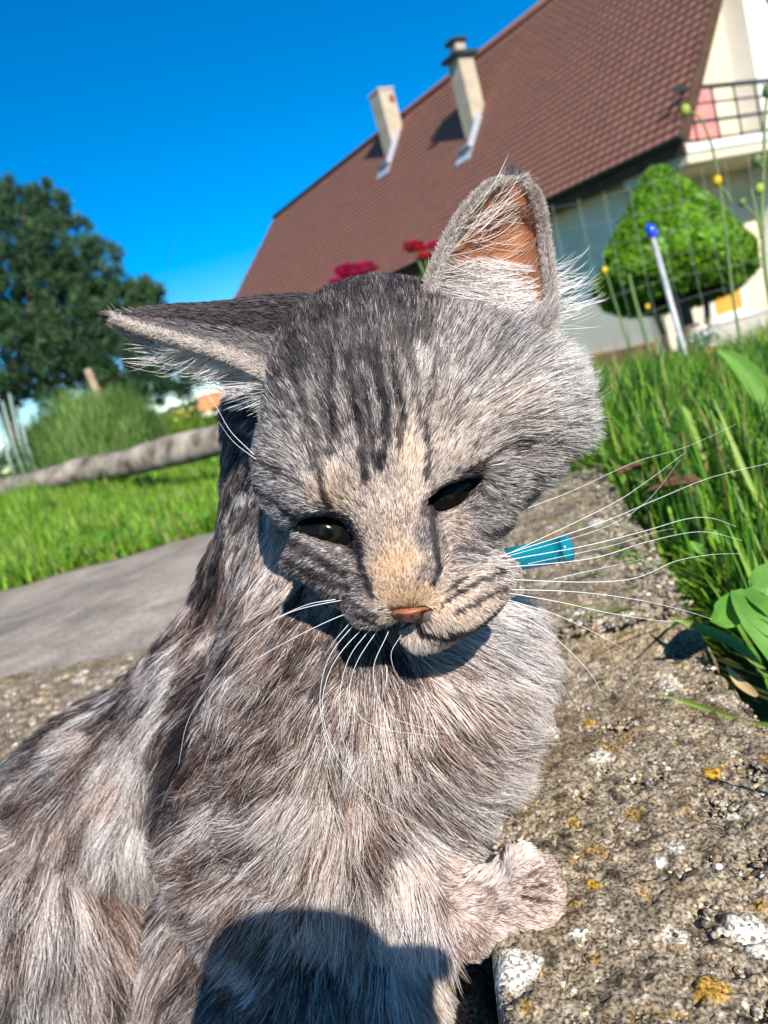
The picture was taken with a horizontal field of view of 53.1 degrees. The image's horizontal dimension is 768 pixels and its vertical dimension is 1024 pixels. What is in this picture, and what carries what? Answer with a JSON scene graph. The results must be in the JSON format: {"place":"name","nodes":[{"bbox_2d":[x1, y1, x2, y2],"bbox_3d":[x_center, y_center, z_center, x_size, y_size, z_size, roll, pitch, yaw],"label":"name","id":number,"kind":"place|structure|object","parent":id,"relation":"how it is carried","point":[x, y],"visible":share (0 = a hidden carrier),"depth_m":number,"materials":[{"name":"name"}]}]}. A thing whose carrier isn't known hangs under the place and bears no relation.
{"place":"outdoors","nodes":[
{"label":"outdoors","id":0,"kind":"place"},
{"bbox_2d":[0,532,213,676],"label":"path","id":1,"kind":"structure","parent":0,"point":[119,606],"depth_m":1.34,"materials":[{"name":"concrete"}]},
{"bbox_2d":[0,456,220,590],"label":"lawn","id":2,"kind":"structure","parent":0,"point":[28,512],"depth_m":2.54,"materials":[{"name":"green plant"}]},
{"bbox_2d":[328,260,379,283],"bbox_3d":[-0.023,-0.534,2.666,0.275,0.666,0.274,-16,11,0],"label":"rose bush","id":3,"kind":"object","parent":2,"relation":"on","point":[343,270],"visible":0.16,"depth_m":2.57,"materials":[{"name":"pink plant"}]},
{"bbox_2d":[9,416,219,475],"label":"lawn","id":4,"kind":"structure","parent":0,"point":[214,460],"depth_m":6.49,"materials":[{"name":"green plant"}]},
{"bbox_2d":[198,388,224,416],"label":"house","id":5,"kind":"structure","parent":0,"point":[207,400],"depth_m":118.62,"materials":[{"name":"orange tile"}]},
{"bbox_2d":[0,0,539,472],"label":"sky","id":6,"kind":"structure","parent":0,"point":[205,119],"materials":[{"name":"blue"}]},
{"bbox_2d":[0,351,767,860],"bbox_3d":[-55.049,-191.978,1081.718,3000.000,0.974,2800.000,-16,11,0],"label":"ground","id":7,"kind":"structure","parent":0,"point":[742,667],"depth_m":0.57,"materials":[{"name":"soil"}]},
{"bbox_2d":[0,419,15,475],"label":"garden cane","id":8,"kind":"object","parent":7,"relation":"on","point":[6,449],"visible":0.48,"depth_m":6.79,"materials":[{"name":"plastic"}]},
{"bbox_2d":[1,401,24,473],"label":"garden cane","id":9,"kind":"object","parent":7,"relation":"on","point":[11,434],"visible":0.78,"depth_m":6.79,"materials":[{"name":"plastic"}]},
{"bbox_2d":[8,393,31,470],"bbox_3d":[-3.204,-0.602,6.843,0.027,0.922,0.109,-13,11,15],"label":"garden cane","id":10,"kind":"object","parent":7,"relation":"on","point":[15,421],"visible":0.69,"depth_m":6.79,"materials":[{"name":"plastic"}]},
{"bbox_2d":[16,406,36,470],"bbox_3d":[-3.145,-0.552,6.840,0.026,0.796,0.089,-14,11,11],"label":"garden cane","id":11,"kind":"object","parent":7,"relation":"on","point":[23,430],"visible":0.69,"depth_m":6.79,"materials":[{"name":"plastic"}]},
{"bbox_2d":[2,464,54,477],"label":"feathery bush","id":12,"kind":"object","parent":7,"relation":"on","point":[17,472],"visible":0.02,"depth_m":6.87,"materials":[{"name":"green plant"}]},
{"bbox_2d":[0,656,149,1021],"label":"gravel","id":13,"kind":"structure","parent":7,"relation":"on","point":[42,700],"depth_m":0.89,"materials":[{"name":"grey gravel"}]},
{"bbox_2d":[0,375,176,474],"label":"feathery bush","id":14,"kind":"object","parent":7,"relation":"on","point":[71,428],"visible":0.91,"depth_m":6.83,"materials":[{"name":"green plant"}]},
{"bbox_2d":[84,368,102,397],"bbox_3d":[-2.725,-0.931,7.599,0.088,1.027,0.308,-23,13,-33],"label":"stake","id":15,"kind":"object","parent":7,"relation":"on","point":[90,377],"visible":0.33,"depth_m":7.57,"materials":[{"name":"beige wood"}]},
{"bbox_2d":[0,398,201,474],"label":"treeline","id":16,"kind":"object","parent":7,"relation":"on","point":[168,410],"visible":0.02,"depth_m":172.39,"materials":[{"name":"green plant"}]},
{"bbox_2d":[0,170,206,469],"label":"broadleaf tree","id":17,"kind":"object","parent":7,"relation":"on","point":[44,344],"visible":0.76,"depth_m":20.30,"materials":[{"name":"green plant"}]},
{"bbox_2d":[1,498,215,575],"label":"clover","id":18,"kind":"object","parent":7,"relation":"on","point":[149,531],"visible":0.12,"depth_m":1.97,"materials":[{"name":"green plant"}]},
{"bbox_2d":[0,424,221,495],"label":"log","id":19,"kind":"object","parent":7,"relation":"on","point":[185,447],"visible":0.59,"depth_m":4.82,"materials":[{"name":"grey wood"}]},
{"bbox_2d":[157,398,219,435],"bbox_3d":[-2.431,-0.886,8.485,1.699,0.468,1.165,-16,11,0],"label":"flower clump","id":20,"kind":"object","parent":7,"relation":"on","point":[186,422],"visible":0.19,"depth_m":8.29,"materials":[{"name":"green plant"}]},
{"bbox_2d":[0,650,497,1023],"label":"stone strip","id":21,"kind":"object","parent":7,"relation":"on","point":[477,998],"visible":0.08,"depth_m":0.88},
{"bbox_2d":[0,155,767,1023],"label":"kitten","id":22,"kind":"object","parent":21,"relation":"on","point":[282,773],"visible":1,"depth_m":0.29},
{"bbox_2d":[503,536,574,569],"bbox_3d":[0.059,0.017,0.295,0.029,0.011,0.011,-12,11,19],"label":"plastic tube","id":23,"kind":"object","parent":22,"relation":"attached to","point":[563,545],"visible":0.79,"depth_m":0.29,"materials":[{"name":"teal plastic"}]},
{"bbox_2d":[400,239,440,274],"bbox_3d":[0.212,-0.656,2.851,0.254,0.713,0.340,-5,15,46],"label":"rose bush","id":24,"kind":"object","parent":7,"relation":"on","point":[412,245],"visible":0.2,"depth_m":2.78,"materials":[{"name":"red plant"}]},
{"bbox_2d":[502,467,718,671],"bbox_3d":[0.192,0.059,0.798,0.161,0.094,0.579,-14,11,12],"label":"kerb stone","id":25,"kind":"object","parent":7,"relation":"on","point":[581,644],"visible":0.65,"depth_m":0.60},
{"bbox_2d":[622,519,655,551],"bbox_3d":[0.249,0.022,0.764,0.006,0.034,0.042,-21,12,-26],"label":"grass blade","id":26,"kind":"object","parent":25,"relation":"on","point":[642,537],"depth_m":0.76,"materials":[{"name":"green plant"}]},
{"bbox_2d":[488,656,767,1023],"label":"kerb stone","id":27,"kind":"object","parent":7,"relation":"on","point":[643,820],"visible":0.8,"depth_m":0.30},
{"bbox_2d":[661,695,767,728],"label":"grass blade","id":28,"kind":"object","parent":27,"relation":"on","point":[701,707],"depth_m":0.39,"materials":[{"name":"green plant"}]},
{"bbox_2d":[726,665,758,696],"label":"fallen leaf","id":29,"kind":"object","parent":27,"relation":"on","point":[742,684],"depth_m":0.41,"materials":[{"name":"plant"}]},
{"bbox_2d":[521,452,754,658],"bbox_3d":[0.136,0.015,0.961,0.531,0.090,0.861,-22,12,-31],"label":"grass fringe","id":30,"kind":"object","parent":7,"relation":"on","point":[704,591],"depth_m":0.63,"materials":[{"name":"green plant"}]},
{"bbox_2d":[550,152,767,360],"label":"wire fence","id":31,"kind":"object","parent":7,"relation":"on","point":[651,231],"visible":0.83,"depth_m":3.39,"materials":[{"name":"grey metal"}]},
{"bbox_2d":[554,307,767,686],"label":"long grass","id":32,"kind":"structure","parent":7,"relation":"on","point":[645,414],"depth_m":0.88,"materials":[{"name":"green plant"}]},
{"bbox_2d":[601,254,651,362],"bbox_3d":[0.775,-0.617,2.395,0.124,0.407,0.072,-13,11,15],"label":"flowering weed","id":33,"kind":"object","parent":32,"relation":"on","point":[647,306],"visible":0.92,"depth_m":2.40,"materials":[{"name":"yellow plant"}]},
{"bbox_2d":[618,461,653,474],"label":"fallen leaf","id":34,"kind":"object","parent":32,"relation":"on","point":[637,466],"visible":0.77,"depth_m":0.85,"materials":[{"name":"brown plant"}]},
{"bbox_2d":[650,466,679,478],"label":"fallen leaf","id":35,"kind":"object","parent":32,"relation":"on","point":[676,469],"visible":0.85,"depth_m":0.78,"materials":[{"name":"brown plant"}]},
{"bbox_2d":[645,474,704,491],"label":"fallen leaf","id":36,"kind":"object","parent":32,"relation":"on","point":[693,478],"visible":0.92,"depth_m":0.74,"materials":[{"name":"brown plant"}]},
{"bbox_2d":[680,405,704,459],"bbox_3d":[0.332,-0.087,0.824,0.006,0.052,0.063,-14,11,13],"label":"grass blade","id":37,"kind":"object","parent":32,"relation":"on","point":[692,427],"depth_m":0.82,"materials":[{"name":"green plant"}]},
{"bbox_2d":[679,101,743,353],"bbox_3d":[0.670,-0.529,1.500,0.056,0.560,0.123,-14,11,12],"label":"flowering weed","id":38,"kind":"object","parent":32,"relation":"on","point":[685,111],"visible":0.97,"depth_m":1.50,"materials":[{"name":"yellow plant"}]},
{"bbox_2d":[670,617,767,677],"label":"grass blade","id":39,"kind":"object","parent":32,"relation":"on","point":[738,645],"depth_m":0.46,"materials":[{"name":"green plant"}]},
{"bbox_2d":[714,400,762,507],"bbox_3d":[0.291,-0.049,0.635,0.005,0.089,0.048,-16,11,0],"label":"grass blade","id":40,"kind":"object","parent":32,"relation":"on","point":[741,462],"depth_m":0.64,"materials":[{"name":"green plant"}]},
{"bbox_2d":[738,80,767,300],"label":"flowering weed","id":41,"kind":"object","parent":32,"relation":"on","point":[757,160],"visible":1,"depth_m":1.50,"materials":[{"name":"green plant"}]},
{"bbox_2d":[746,519,767,562],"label":"grass blade","id":42,"kind":"object","parent":32,"relation":"on","point":[758,541],"depth_m":0.56,"materials":[{"name":"green plant"}]},
{"bbox_2d":[590,163,761,359],"bbox_3d":[3.034,-2.384,8.035,1.668,2.460,1.720,-6,15,44],"label":"conical shrub","id":43,"kind":"object","parent":7,"relation":"on","point":[667,193],"visible":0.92,"depth_m":7.57,"materials":[{"name":"green plant"}]},
{"bbox_2d":[677,322,721,357],"bbox_3d":[1.915,-0.983,4.588,0.234,0.331,0.243,-23,13,-34],"label":"flowering plant","id":44,"kind":"object","parent":7,"relation":"on","point":[700,344],"visible":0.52,"depth_m":4.55,"materials":[{"name":"plant"}]},
{"bbox_2d":[690,527,746,556],"bbox_3d":[0.269,0.035,0.601,0.046,0.055,0.043,-16,11,0],"label":"broadleaf weed","id":45,"kind":"object","parent":7,"relation":"on","point":[696,547],"visible":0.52,"depth_m":0.61,"materials":[{"name":"green plant"}]},
{"bbox_2d":[676,310,767,354],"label":"terrace ledge","id":46,"kind":"object","parent":7,"relation":"on","point":[743,321],"visible":0.19,"depth_m":9.02,"materials":[{"name":"concrete"}]},
{"bbox_2d":[710,564,767,658],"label":"broadleaf weed","id":47,"kind":"object","parent":7,"relation":"on","point":[747,608],"visible":1,"depth_m":0.41,"materials":[{"name":"green plant"}]},
{"bbox_2d":[718,349,767,419],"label":"strap leaved plant","id":48,"kind":"object","parent":7,"relation":"on","point":[755,377],"visible":0.87,"depth_m":0.90,"materials":[{"name":"green plant"}]},
{"bbox_2d":[223,0,767,392],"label":"house","id":49,"kind":"structure","parent":0,"point":[588,97],"depth_m":15.21,"materials":[{"name":"ceramic"}]},
{"bbox_2d":[709,287,757,325],"bbox_3d":[6.573,-4.266,14.642,1.231,1.236,0.220,-22,12,-29],"label":"window","id":50,"kind":"structure","parent":49,"relation":"in","point":[719,307],"depth_m":14.74,"materials":[{"name":"white paint"}]}
]}

